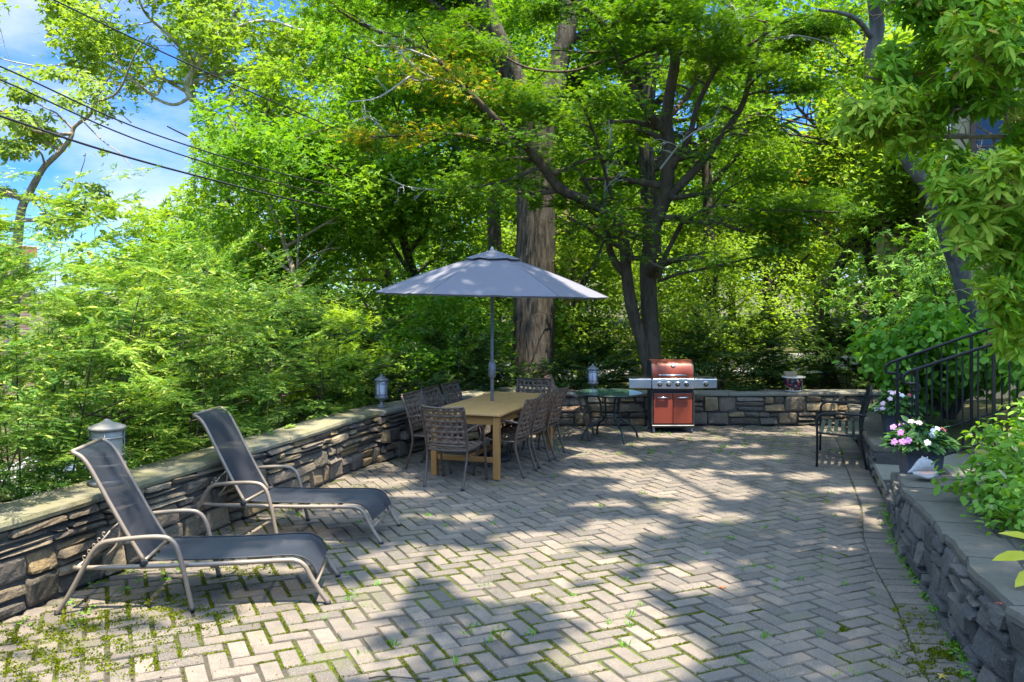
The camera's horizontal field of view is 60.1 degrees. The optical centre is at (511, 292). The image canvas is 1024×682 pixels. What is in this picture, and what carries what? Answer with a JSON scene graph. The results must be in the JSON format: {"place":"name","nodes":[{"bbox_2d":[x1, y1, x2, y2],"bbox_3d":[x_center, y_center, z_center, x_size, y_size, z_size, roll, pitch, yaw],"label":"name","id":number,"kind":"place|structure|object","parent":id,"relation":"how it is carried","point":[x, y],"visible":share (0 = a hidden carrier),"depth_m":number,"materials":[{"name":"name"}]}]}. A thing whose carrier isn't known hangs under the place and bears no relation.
{"place":"outdoors","nodes":[
{"label":"outdoors","id":0,"kind":"place"},
{"bbox_2d":[0,282,909,462],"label":"ground","id":1,"kind":"structure","parent":0,"point":[843,380],"depth_m":44.87,"materials":[{"name":"green plant"}]},
{"bbox_2d":[0,245,36,384],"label":"brick building","id":2,"kind":"structure","parent":1,"relation":"on","point":[25,314],"depth_m":49.76,"materials":[{"name":"brick"}]},
{"bbox_2d":[0,250,67,502],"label":"yew shrub","id":3,"kind":"object","parent":1,"relation":"on","point":[10,365],"visible":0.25,"depth_m":9.27,"materials":[{"name":"green plant"}]},
{"bbox_2d":[0,181,140,502],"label":"yew shrub","id":4,"kind":"object","parent":1,"relation":"on","point":[13,284],"visible":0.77,"depth_m":6.62,"materials":[{"name":"green plant"}]},
{"bbox_2d":[0,35,148,389],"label":"dogwood tree","id":5,"kind":"object","parent":1,"relation":"on","point":[18,147],"visible":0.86,"depth_m":13.20,"materials":[{"name":"green plant"}]},
{"bbox_2d":[0,184,195,502],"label":"yew shrub","id":6,"kind":"object","parent":1,"relation":"on","point":[64,211],"visible":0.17,"depth_m":10.60,"materials":[{"name":"green plant"}]},
{"bbox_2d":[0,162,268,503],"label":"yew shrub","id":7,"kind":"object","parent":1,"relation":"on","point":[136,365],"visible":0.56,"depth_m":8.05,"materials":[{"name":"green plant"}]},
{"bbox_2d":[0,226,326,495],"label":"yew shrub","id":8,"kind":"object","parent":1,"relation":"on","point":[257,393],"visible":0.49,"depth_m":9.39,"materials":[{"name":"green plant"}]},
{"bbox_2d":[0,196,328,482],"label":"broadleaf shrub","id":9,"kind":"object","parent":1,"relation":"on","point":[114,207],"visible":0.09,"depth_m":12.12,"materials":[{"name":"green plant"}]},
{"bbox_2d":[38,238,314,437],"bbox_3d":[-11.211,1.547,30.337,9.132,7.133,8.688,0,0,-27],"label":"woodland tree","id":10,"kind":"object","parent":1,"relation":"on","point":[126,249],"depth_m":29.14,"materials":[{"name":"green plant"}]},
{"bbox_2d":[0,0,377,369],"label":"sycamore tree","id":11,"kind":"object","parent":1,"relation":"on","point":[202,27],"visible":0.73,"depth_m":25.41,"materials":[{"name":"green plant"}]},
{"bbox_2d":[102,186,323,373],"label":"tree","id":12,"kind":"object","parent":1,"relation":"on","point":[112,251],"depth_m":44.27,"materials":[{"name":"green plant"}]},
{"bbox_2d":[103,238,394,458],"bbox_3d":[-3.405,1.030,11.075,3.144,3.385,3.734,0,0,39],"label":"yew shrub","id":13,"kind":"object","parent":1,"relation":"on","point":[324,367],"visible":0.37,"depth_m":10.88,"materials":[{"name":"green plant"}]},
{"bbox_2d":[102,35,424,371],"bbox_3d":[-6.112,-0.865,21.140,6.944,10.054,8.102,0,0,-20],"label":"maple tree","id":14,"kind":"object","parent":1,"relation":"on","point":[277,81],"visible":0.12,"depth_m":20.07,"materials":[{"name":"green plant"}]},
{"bbox_2d":[97,59,455,387],"bbox_3d":[-3.996,-0.699,18.010,7.105,8.232,7.010,0,0,-41],"label":"maple tree","id":15,"kind":"object","parent":1,"relation":"on","point":[259,157],"visible":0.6,"depth_m":17.41,"materials":[{"name":"green plant"}]},
{"bbox_2d":[0,384,556,620],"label":"stone wall","id":16,"kind":"structure","parent":1,"relation":"on","point":[48,539],"depth_m":7.25,"materials":[{"name":"grey stone"}]},
{"bbox_2d":[87,419,126,486],"bbox_3d":[-3.100,1.214,6.780,0.278,0.498,0.276,0,0,-17],"label":"lantern","id":17,"kind":"object","parent":16,"relation":"on","point":[110,430],"depth_m":6.71,"materials":[{"name":"grey metal"}]},
{"bbox_2d":[232,340,416,436],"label":"broadleaf shrub","id":18,"kind":"object","parent":1,"relation":"on","point":[360,363],"visible":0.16,"depth_m":13.52,"materials":[{"name":"green plant"}]},
{"bbox_2d":[231,285,419,423],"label":"japanese maple","id":19,"kind":"object","parent":1,"relation":"on","point":[339,315],"visible":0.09,"depth_m":14.18,"materials":[{"name":"green plant"}]},
{"bbox_2d":[167,0,516,342],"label":"woodland tree","id":20,"kind":"object","parent":1,"relation":"on","point":[380,276],"visible":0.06,"depth_m":30.03,"materials":[{"name":"green plant"}]},
{"bbox_2d":[238,306,457,437],"bbox_3d":[-2.487,1.432,12.592,3.200,2.515,2.691,0,0,-32],"label":"yew shrub","id":21,"kind":"object","parent":1,"relation":"on","point":[372,336],"visible":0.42,"depth_m":12.41,"materials":[{"name":"green plant"}]},
{"bbox_2d":[267,193,456,345],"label":"tree","id":22,"kind":"object","parent":1,"relation":"on","point":[399,278],"visible":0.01,"depth_m":51.94,"materials":[{"name":"green plant"}]},
{"bbox_2d":[367,404,410,461],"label":"stone pier","id":23,"kind":"structure","parent":1,"relation":"on","point":[393,438],"depth_m":11.13,"materials":[{"name":"grey stone"}]},
{"bbox_2d":[374,373,388,407],"bbox_3d":[-1.660,1.244,11.270,0.188,0.429,0.188,0,0,-17],"label":"lantern","id":24,"kind":"object","parent":23,"relation":"on","point":[381,388],"depth_m":11.22,"materials":[{"name":"grey metal"}]},
{"bbox_2d":[300,314,504,402],"bbox_3d":[-2.078,1.753,16.251,4.111,2.958,4.141,0,0,0],"label":"woodland shrub","id":25,"kind":"object","parent":1,"relation":"on","point":[420,351],"visible":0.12,"depth_m":15.37,"materials":[{"name":"green plant"}]},
{"bbox_2d":[326,323,518,406],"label":"yew shrub","id":26,"kind":"object","parent":1,"relation":"on","point":[480,351],"visible":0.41,"depth_m":13.30,"materials":[{"name":"green plant"}]},
{"bbox_2d":[251,0,601,370],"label":"maple tree","id":27,"kind":"object","parent":1,"relation":"on","point":[402,173],"visible":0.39,"depth_m":18.53,"materials":[{"name":"green plant"}]},
{"bbox_2d":[325,147,586,328],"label":"tree","id":28,"kind":"object","parent":1,"relation":"on","point":[375,294],"visible":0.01,"depth_m":46.95,"materials":[{"name":"green plant"}]},
{"bbox_2d":[353,247,561,397],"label":"understory tree","id":29,"kind":"object","parent":1,"relation":"on","point":[439,304],"visible":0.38,"depth_m":15.66,"materials":[{"name":"green plant"}]},
{"bbox_2d":[411,333,581,412],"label":"yew shrub","id":30,"kind":"object","parent":1,"relation":"on","point":[466,366],"visible":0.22,"depth_m":14.71,"materials":[{"name":"green plant"}]},
{"bbox_2d":[317,0,696,357],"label":"tall tree","id":31,"kind":"object","parent":1,"relation":"on","point":[493,231],"visible":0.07,"depth_m":23.87,"materials":[{"name":"green plant"}]},
{"bbox_2d":[341,0,713,385],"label":"oak tree","id":32,"kind":"object","parent":1,"relation":"on","point":[534,336],"visible":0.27,"depth_m":16.82,"materials":[{"name":"green plant"}]},
{"bbox_2d":[369,0,718,334],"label":"woodland tree","id":33,"kind":"object","parent":1,"relation":"on","point":[536,39],"visible":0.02,"depth_m":37.72,"materials":[{"name":"green plant"}]},
{"bbox_2d":[495,330,641,389],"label":"yew shrub","id":34,"kind":"object","parent":1,"relation":"on","point":[610,362],"visible":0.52,"depth_m":15.05,"materials":[{"name":"green plant"}]},
{"bbox_2d":[559,202,578,310],"bbox_3d":[2.206,-1.843,36.000,1.600,7.700,0.320,0,0,0],"label":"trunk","id":35,"kind":"object","parent":1,"relation":"on","point":[565,300],"depth_m":35.88,"materials":[{"name":"plant"}]},
{"bbox_2d":[0,66,513,221],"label":"overhead cable","id":36,"kind":"object","parent":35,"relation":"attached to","point":[168,138],"visible":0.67,"depth_m":11.33,"materials":[{"name":"grey plastic"}]},
{"bbox_2d":[0,115,515,239],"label":"overhead cable","id":37,"kind":"object","parent":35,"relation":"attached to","point":[66,138],"visible":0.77,"depth_m":11.29,"materials":[{"name":"grey plastic"}]},
{"bbox_2d":[0,79,515,229],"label":"overhead cable","id":38,"kind":"object","parent":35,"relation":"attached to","point":[166,149],"visible":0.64,"depth_m":11.29,"materials":[{"name":"grey plastic"}]},
{"bbox_2d":[53,0,515,205],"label":"overhead cable","id":39,"kind":"object","parent":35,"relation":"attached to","point":[188,63],"visible":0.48,"depth_m":11.85,"materials":[{"name":"grey plastic"}]},
{"bbox_2d":[479,279,668,389],"bbox_3d":[1.214,0.925,18.085,3.592,2.430,3.485,0,0,32],"label":"woodland shrub","id":40,"kind":"object","parent":1,"relation":"on","point":[621,331],"visible":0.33,"depth_m":17.83,"materials":[{"name":"green plant"}]},
{"bbox_2d":[268,0,893,378],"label":"japanese maple","id":41,"kind":"object","parent":1,"relation":"on","point":[468,92],"visible":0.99,"depth_m":13.66,"materials":[{"name":"green plant"}]},
{"bbox_2d":[445,56,718,331],"bbox_3d":[2.597,-3.292,29.700,9.639,10.386,10.337,0,0,0],"label":"woodland tree","id":42,"kind":"object","parent":1,"relation":"on","point":[513,234],"visible":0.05,"depth_m":29.15,"materials":[{"name":"green plant"}]},
{"bbox_2d":[462,209,724,388],"bbox_3d":[1.727,0.060,17.835,5.952,4.250,5.292,0,0,0],"label":"understory tree","id":43,"kind":"object","parent":1,"relation":"on","point":[585,252],"visible":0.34,"depth_m":17.60,"materials":[{"name":"green plant"}]},
{"bbox_2d":[486,133,774,316],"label":"tree","id":44,"kind":"object","parent":1,"relation":"on","point":[664,247],"visible":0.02,"depth_m":45.35,"materials":[{"name":"green plant"}]},
{"bbox_2d":[516,0,836,375],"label":"tall tree","id":45,"kind":"object","parent":1,"relation":"on","point":[648,168],"visible":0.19,"depth_m":20.87,"materials":[{"name":"green plant"}]},
{"bbox_2d":[558,0,849,361],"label":"tall tree","id":46,"kind":"object","parent":1,"relation":"on","point":[706,172],"visible":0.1,"depth_m":23.12,"materials":[{"name":"green plant"}]},
{"bbox_2d":[633,302,809,390],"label":"yew shrub","id":47,"kind":"object","parent":1,"relation":"on","point":[685,352],"visible":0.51,"depth_m":15.14,"materials":[{"name":"green plant"}]},
{"bbox_2d":[622,280,824,389],"bbox_3d":[4.226,1.001,18.567,4.115,2.547,3.973,0,0,0],"label":"woodland shrub","id":48,"kind":"object","parent":1,"relation":"on","point":[664,323],"visible":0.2,"depth_m":17.92,"materials":[{"name":"green plant"}]},
{"bbox_2d":[555,389,910,425],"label":"stone wall","id":49,"kind":"structure","parent":1,"relation":"on","point":[751,407],"depth_m":14.06,"materials":[{"name":"grey stone"}]},
{"bbox_2d":[616,214,870,389],"bbox_3d":[4.411,0.268,17.558,4.822,3.760,5.754,0,0,0],"label":"understory tree","id":50,"kind":"object","parent":1,"relation":"on","point":[735,249],"visible":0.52,"depth_m":16.89,"materials":[{"name":"green plant"}]},
{"bbox_2d":[640,110,846,318],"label":"tree","id":51,"kind":"object","parent":1,"relation":"on","point":[804,133],"visible":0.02,"depth_m":49.93,"materials":[{"name":"green plant"}]},
{"bbox_2d":[633,3,859,338],"bbox_3d":[8.078,-4.260,28.526,8.978,11.879,11.307,0,0,24],"label":"woodland tree","id":52,"kind":"object","parent":1,"relation":"on","point":[692,229],"visible":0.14,"depth_m":28.35,"materials":[{"name":"green plant"}]},
{"bbox_2d":[695,108,875,319],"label":"tree","id":53,"kind":"object","parent":1,"relation":"on","point":[834,233],"visible":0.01,"depth_m":44.83,"materials":[{"name":"green plant"}]},
{"bbox_2d":[677,0,903,327],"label":"woodland tree","id":54,"kind":"object","parent":1,"relation":"on","point":[802,112],"visible":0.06,"depth_m":37.64,"materials":[{"name":"green plant"}]},
{"bbox_2d":[709,297,882,389],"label":"yew shrub","id":55,"kind":"object","parent":1,"relation":"on","point":[815,347],"visible":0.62,"depth_m":15.33,"materials":[{"name":"green plant"}]},
{"bbox_2d":[696,0,916,364],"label":"woodland tree","id":56,"kind":"object","parent":1,"relation":"on","point":[831,108],"visible":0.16,"depth_m":19.46,"materials":[{"name":"green plant"}]},
{"bbox_2d":[739,30,891,255],"bbox_3d":[12.378,-3.373,27.351,10.207,9.932,7.438,0,0,0],"label":"golden tree","id":57,"kind":"object","parent":1,"relation":"on","point":[830,223],"visible":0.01,"depth_m":27.84,"materials":[{"name":"green plant"}]},
{"bbox_2d":[684,0,966,387],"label":"woodland tree","id":58,"kind":"object","parent":1,"relation":"on","point":[864,40],"visible":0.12,"depth_m":18.20,"materials":[{"name":"green plant"}]},
{"bbox_2d":[775,318,901,388],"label":"yew shrub","id":59,"kind":"object","parent":1,"relation":"on","point":[839,341],"visible":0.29,"depth_m":15.51,"materials":[{"name":"green plant"}]},
{"bbox_2d":[789,127,939,341],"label":"understory tree","id":60,"kind":"object","parent":1,"relation":"on","point":[876,190],"visible":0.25,"depth_m":16.76,"materials":[{"name":"green plant"}]},
{"bbox_2d":[795,223,970,356],"bbox_3d":[7.145,0.194,15.038,3.899,3.056,3.357,0,0,-36],"label":"evergreen shrub","id":61,"kind":"object","parent":1,"relation":"on","point":[842,290],"visible":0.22,"depth_m":14.99,"materials":[{"name":"green plant"}]},
{"bbox_2d":[845,404,949,476],"bbox_3d":[5.025,2.286,11.805,0.858,1.128,3.990,0,0,16],"label":"stone ledge","id":62,"kind":"object","parent":1,"relation":"on","point":[875,452],"visible":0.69,"depth_m":10.70,"materials":[{"name":"grey stone"}]},
{"bbox_2d":[878,409,914,434],"bbox_3d":[4.660,1.575,10.700,0.384,0.300,0.384,0,0,12],"label":"square planter","id":63,"kind":"object","parent":62,"relation":"on","point":[888,421],"visible":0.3,"depth_m":10.57,"materials":[{"name":"stone"}]},
{"bbox_2d":[867,391,928,418],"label":"impatiens plant","id":64,"kind":"object","parent":63,"relation":"in","point":[904,404],"visible":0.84,"depth_m":10.59,"materials":[{"name":"green plant"}]},
{"bbox_2d":[884,328,1017,444],"bbox_3d":[5.375,0.853,9.683,2.429,2.014,0.033,0,0,17],"label":"stair railing","id":65,"kind":"object","parent":62,"relation":"on","point":[898,375],"visible":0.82,"depth_m":9.82,"materials":[{"name":"black metal"}]},
{"bbox_2d":[884,472,965,535],"bbox_3d":[3.804,2.286,7.929,0.860,1.128,1.102,0,0,21],"label":"stone ledge","id":66,"kind":"object","parent":1,"relation":"on","point":[892,488],"visible":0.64,"depth_m":8.04,"materials":[{"name":"grey stone"}]},
{"bbox_2d":[893,443,948,475],"bbox_3d":[3.800,1.575,8.250,0.384,0.300,0.384,0,0,8],"label":"square planter","id":67,"kind":"object","parent":66,"relation":"on","point":[908,460],"visible":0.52,"depth_m":8.10,"materials":[{"name":"stone"}]},
{"bbox_2d":[879,415,961,455],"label":"impatiens plant","id":68,"kind":"object","parent":67,"relation":"in","point":[916,433],"visible":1,"depth_m":8.11,"materials":[{"name":"green plant"}]},
{"bbox_2d":[874,428,1018,502],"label":"stone steps","id":69,"kind":"structure","parent":1,"relation":"on","point":[882,472],"depth_m":9.29,"materials":[{"name":"grey stone"}]},
{"bbox_2d":[901,340,1010,455],"bbox_3d":[4.969,0.903,8.553,2.229,1.914,0.033,0,0,17],"label":"stair railing","id":70,"kind":"object","parent":69,"relation":"on","point":[916,390],"visible":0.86,"depth_m":8.71,"materials":[{"name":"black metal"}]},
{"bbox_2d":[876,4,1023,400],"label":"cream house","id":71,"kind":"structure","parent":1,"relation":"on","point":[973,128],"depth_m":14.67,"materials":[{"name":"beige paint"}]},
{"bbox_2d":[970,116,1005,157],"bbox_3d":[8.072,-2.400,14.469,1.070,1.480,0.055,0,0,14],"label":"window","id":72,"kind":"structure","parent":71,"relation":"in","point":[987,143],"depth_m":14.54,"materials":[{"name":"blue glass"}]},
{"bbox_2d":[894,473,1023,681],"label":"stone wall","id":73,"kind":"structure","parent":1,"relation":"on","point":[951,554],"depth_m":5.31,"materials":[{"name":"grey stone"}]},
{"bbox_2d":[908,456,937,478],"bbox_3d":[3.384,1.424,7.255,0.260,0.161,0.184,0,0,-40],"label":"conch shell","id":74,"kind":"object","parent":73,"relation":"on","point":[922,467],"visible":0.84,"depth_m":7.23},
{"bbox_2d":[992,531,1023,586],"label":"hosta plant","id":75,"kind":"object","parent":73,"relation":"on","point":[1011,556],"visible":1,"depth_m":4.65,"materials":[{"name":"green plant"}]},
{"bbox_2d":[0,0,910,292],"label":"sky","id":76,"kind":"structure","parent":0,"point":[19,30],"materials":[{"name":"blue"}]},
{"bbox_2d":[0,425,976,681],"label":"patio","id":77,"kind":"structure","parent":0,"point":[748,491],"depth_m":6.48,"materials":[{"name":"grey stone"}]},
{"bbox_2d":[54,437,340,615],"bbox_3d":[-2.128,1.570,6.192,1.775,1.060,0.740,0,0,-5],"label":"sun lounger","id":78,"kind":"object","parent":77,"relation":"on","point":[147,537],"visible":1,"depth_m":6.10,"materials":[{"name":"grey fabric"}]},
{"bbox_2d":[192,406,400,543],"bbox_3d":[-1.914,1.570,7.796,1.775,1.060,0.740,0,0,8],"label":"sun lounger","id":79,"kind":"object","parent":77,"relation":"on","point":[248,482],"visible":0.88,"depth_m":7.76,"materials":[{"name":"grey fabric"}]},
{"bbox_2d":[400,390,468,473],"bbox_3d":[-0.940,1.654,10.657,0.704,0.901,0.599,0,0,19],"label":"strap chair","id":80,"kind":"object","parent":77,"relation":"on","point":[410,395],"visible":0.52,"depth_m":10.69,"materials":[{"name":"brown paint"}]},
{"bbox_2d":[420,385,482,461],"bbox_3d":[-0.772,1.654,11.255,0.704,0.901,0.599,0,0,19],"label":"strap chair","id":81,"kind":"object","parent":77,"relation":"on","point":[431,400],"visible":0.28,"depth_m":11.40,"materials":[{"name":"brown paint"}]},
{"bbox_2d":[419,405,487,490],"bbox_3d":[-0.646,1.654,9.722,0.599,0.901,0.704,0,0,19],"label":"strap chair","id":82,"kind":"object","parent":77,"relation":"on","point":[441,442],"visible":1,"depth_m":9.50,"materials":[{"name":"brown paint"}]},
{"bbox_2d":[0,425,966,681],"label":"joint moss","id":83,"kind":"object","parent":77,"relation":"on","point":[79,650],"visible":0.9,"depth_m":5.54,"materials":[{"name":"green plant"}]},
{"bbox_2d":[375,247,607,462],"bbox_3d":[-0.250,0.760,11.150,2.937,2.680,2.596,0,0,0],"label":"parasol","id":84,"kind":"object","parent":77,"relation":"on","point":[491,273],"visible":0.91,"depth_m":10.55,"materials":[{"name":"grey fabric"}]},
{"bbox_2d":[430,391,554,479],"bbox_3d":[-0.194,1.730,11.030,0.900,0.741,2.160,0,0,19],"label":"dining table","id":85,"kind":"object","parent":77,"relation":"on","point":[483,409],"visible":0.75,"depth_m":10.21,"materials":[{"name":"brown wood"}]},
{"bbox_2d":[17,428,975,681],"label":"weeds","id":86,"kind":"object","parent":77,"relation":"on","point":[956,647],"visible":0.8,"depth_m":6.21,"materials":[{"name":"green plant"}]},
{"bbox_2d":[472,395,540,478],"bbox_3d":[-0.043,1.654,10.319,0.704,0.901,0.599,0,0,19],"label":"strap chair","id":87,"kind":"object","parent":77,"relation":"on","point":[524,435],"visible":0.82,"depth_m":10.16,"materials":[{"name":"brown paint"}]},
{"bbox_2d":[491,389,554,467],"bbox_3d":[0.155,1.654,10.907,0.703,0.901,0.599,0,0,19],"label":"strap chair","id":88,"kind":"object","parent":77,"relation":"on","point":[539,427],"visible":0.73,"depth_m":10.76,"materials":[{"name":"brown paint"}]},
{"bbox_2d":[501,377,552,449],"bbox_3d":[0.220,1.654,12.262,0.599,0.901,0.704,0,0,19],"label":"strap chair","id":89,"kind":"object","parent":77,"relation":"on","point":[549,381],"visible":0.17,"depth_m":12.54,"materials":[{"name":"brown paint"}]},
{"bbox_2d":[509,384,569,458],"bbox_3d":[0.370,1.654,11.488,0.704,0.901,0.599,0,0,19],"label":"strap chair","id":90,"kind":"object","parent":77,"relation":"on","point":[552,420],"visible":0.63,"depth_m":11.32,"materials":[{"name":"brown paint"}]},
{"bbox_2d":[544,374,594,440],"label":"strap chair","id":91,"kind":"object","parent":77,"relation":"on","point":[577,409],"visible":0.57,"depth_m":12.93,"materials":[{"name":"brown paint"}]},
{"bbox_2d":[575,388,644,444],"bbox_3d":[1.400,1.762,12.660,0.986,0.685,0.986,0,0,-20],"label":"round glass table","id":92,"kind":"object","parent":77,"relation":"on","point":[605,393],"visible":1,"depth_m":12.60,"materials":[{"name":"clear glass"}]},
{"bbox_2d":[625,359,716,432],"bbox_3d":[2.405,1.559,13.475,1.324,1.082,0.591,0,0,-1],"label":"barbecue grill","id":93,"kind":"object","parent":77,"relation":"on","point":[671,385],"visible":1,"depth_m":13.26,"materials":[{"name":"red metal"}]},
{"bbox_2d":[654,393,672,423],"bbox_3d":[2.259,1.735,13.246,0.286,0.455,0.054,0,0,-1],"label":"door","id":94,"kind":"structure","parent":93,"relation":"in","point":[663,402],"depth_m":13.25,"materials":[{"name":"red metal"}]},
{"bbox_2d":[673,393,691,423],"bbox_3d":[2.559,1.735,13.252,0.286,0.455,0.054,0,0,-1],"label":"door","id":95,"kind":"structure","parent":93,"relation":"in","point":[682,402],"depth_m":13.26,"materials":[{"name":"red metal"}]},
{"bbox_2d":[816,382,872,469],"bbox_3d":[4.183,1.619,11.143,0.648,0.968,1.228,0,0,21],"label":"chair","id":96,"kind":"object","parent":77,"relation":"on","point":[862,415],"visible":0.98,"depth_m":10.93,"materials":[{"name":"black metal"}]},
{"bbox_2d":[920,396,1023,453],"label":"garden soil","id":97,"kind":"structure","parent":0,"point":[954,432],"depth_m":11.83,"materials":[{"name":"brown soil"}]},
{"bbox_2d":[856,302,960,415],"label":"evergreen shrub","id":98,"kind":"object","parent":97,"relation":"on","point":[890,319],"visible":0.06,"depth_m":12.40,"materials":[{"name":"green plant"}]},
{"bbox_2d":[834,215,988,405],"bbox_3d":[6.655,0.233,13.372,3.275,2.969,2.613,0,0,0],"label":"evergreen shrub","id":99,"kind":"object","parent":97,"relation":"on","point":[931,283],"visible":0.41,"depth_m":13.12,"materials":[{"name":"green plant"}]},
{"bbox_2d":[818,0,1023,365],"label":"rhododendron tree","id":100,"kind":"object","parent":97,"relation":"on","point":[975,204],"visible":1,"depth_m":5.64,"materials":[{"name":"green plant"}]},
{"bbox_2d":[829,289,1018,419],"bbox_3d":[5.489,0.803,11.241,2.768,1.687,1.990,0,0,21],"label":"bush","id":101,"kind":"object","parent":97,"relation":"on","point":[932,331],"visible":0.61,"depth_m":11.02,"materials":[{"name":"green plant"}]},
{"bbox_2d":[931,439,1023,520],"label":"border plant","id":102,"kind":"object","parent":97,"relation":"on","point":[987,467],"visible":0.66,"depth_m":6.26,"materials":[{"name":"green plant"}]},
{"bbox_2d":[954,317,1023,393],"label":"climbing vine","id":103,"kind":"object","parent":97,"relation":"on","point":[1017,372],"visible":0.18,"depth_m":9.36,"materials":[{"name":"green plant"}]},
{"bbox_2d":[957,397,1023,453],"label":"border plant","id":104,"kind":"object","parent":97,"relation":"on","point":[1020,404],"visible":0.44,"depth_m":8.22,"materials":[{"name":"green plant"}]},
{"bbox_2d":[962,464,1023,546],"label":"border plant","id":105,"kind":"object","parent":97,"relation":"on","point":[1012,517],"visible":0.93,"depth_m":5.68,"materials":[{"name":"green plant"}]},
{"bbox_2d":[962,417,1023,482],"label":"border plant","id":106,"kind":"object","parent":97,"relation":"on","point":[988,438],"visible":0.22,"depth_m":7.07,"materials":[{"name":"green plant"}]},
{"bbox_2d":[989,432,1023,483],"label":"border plant","id":107,"kind":"object","parent":97,"relation":"on","point":[1018,452],"visible":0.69,"depth_m":6.35,"materials":[{"name":"green plant"}]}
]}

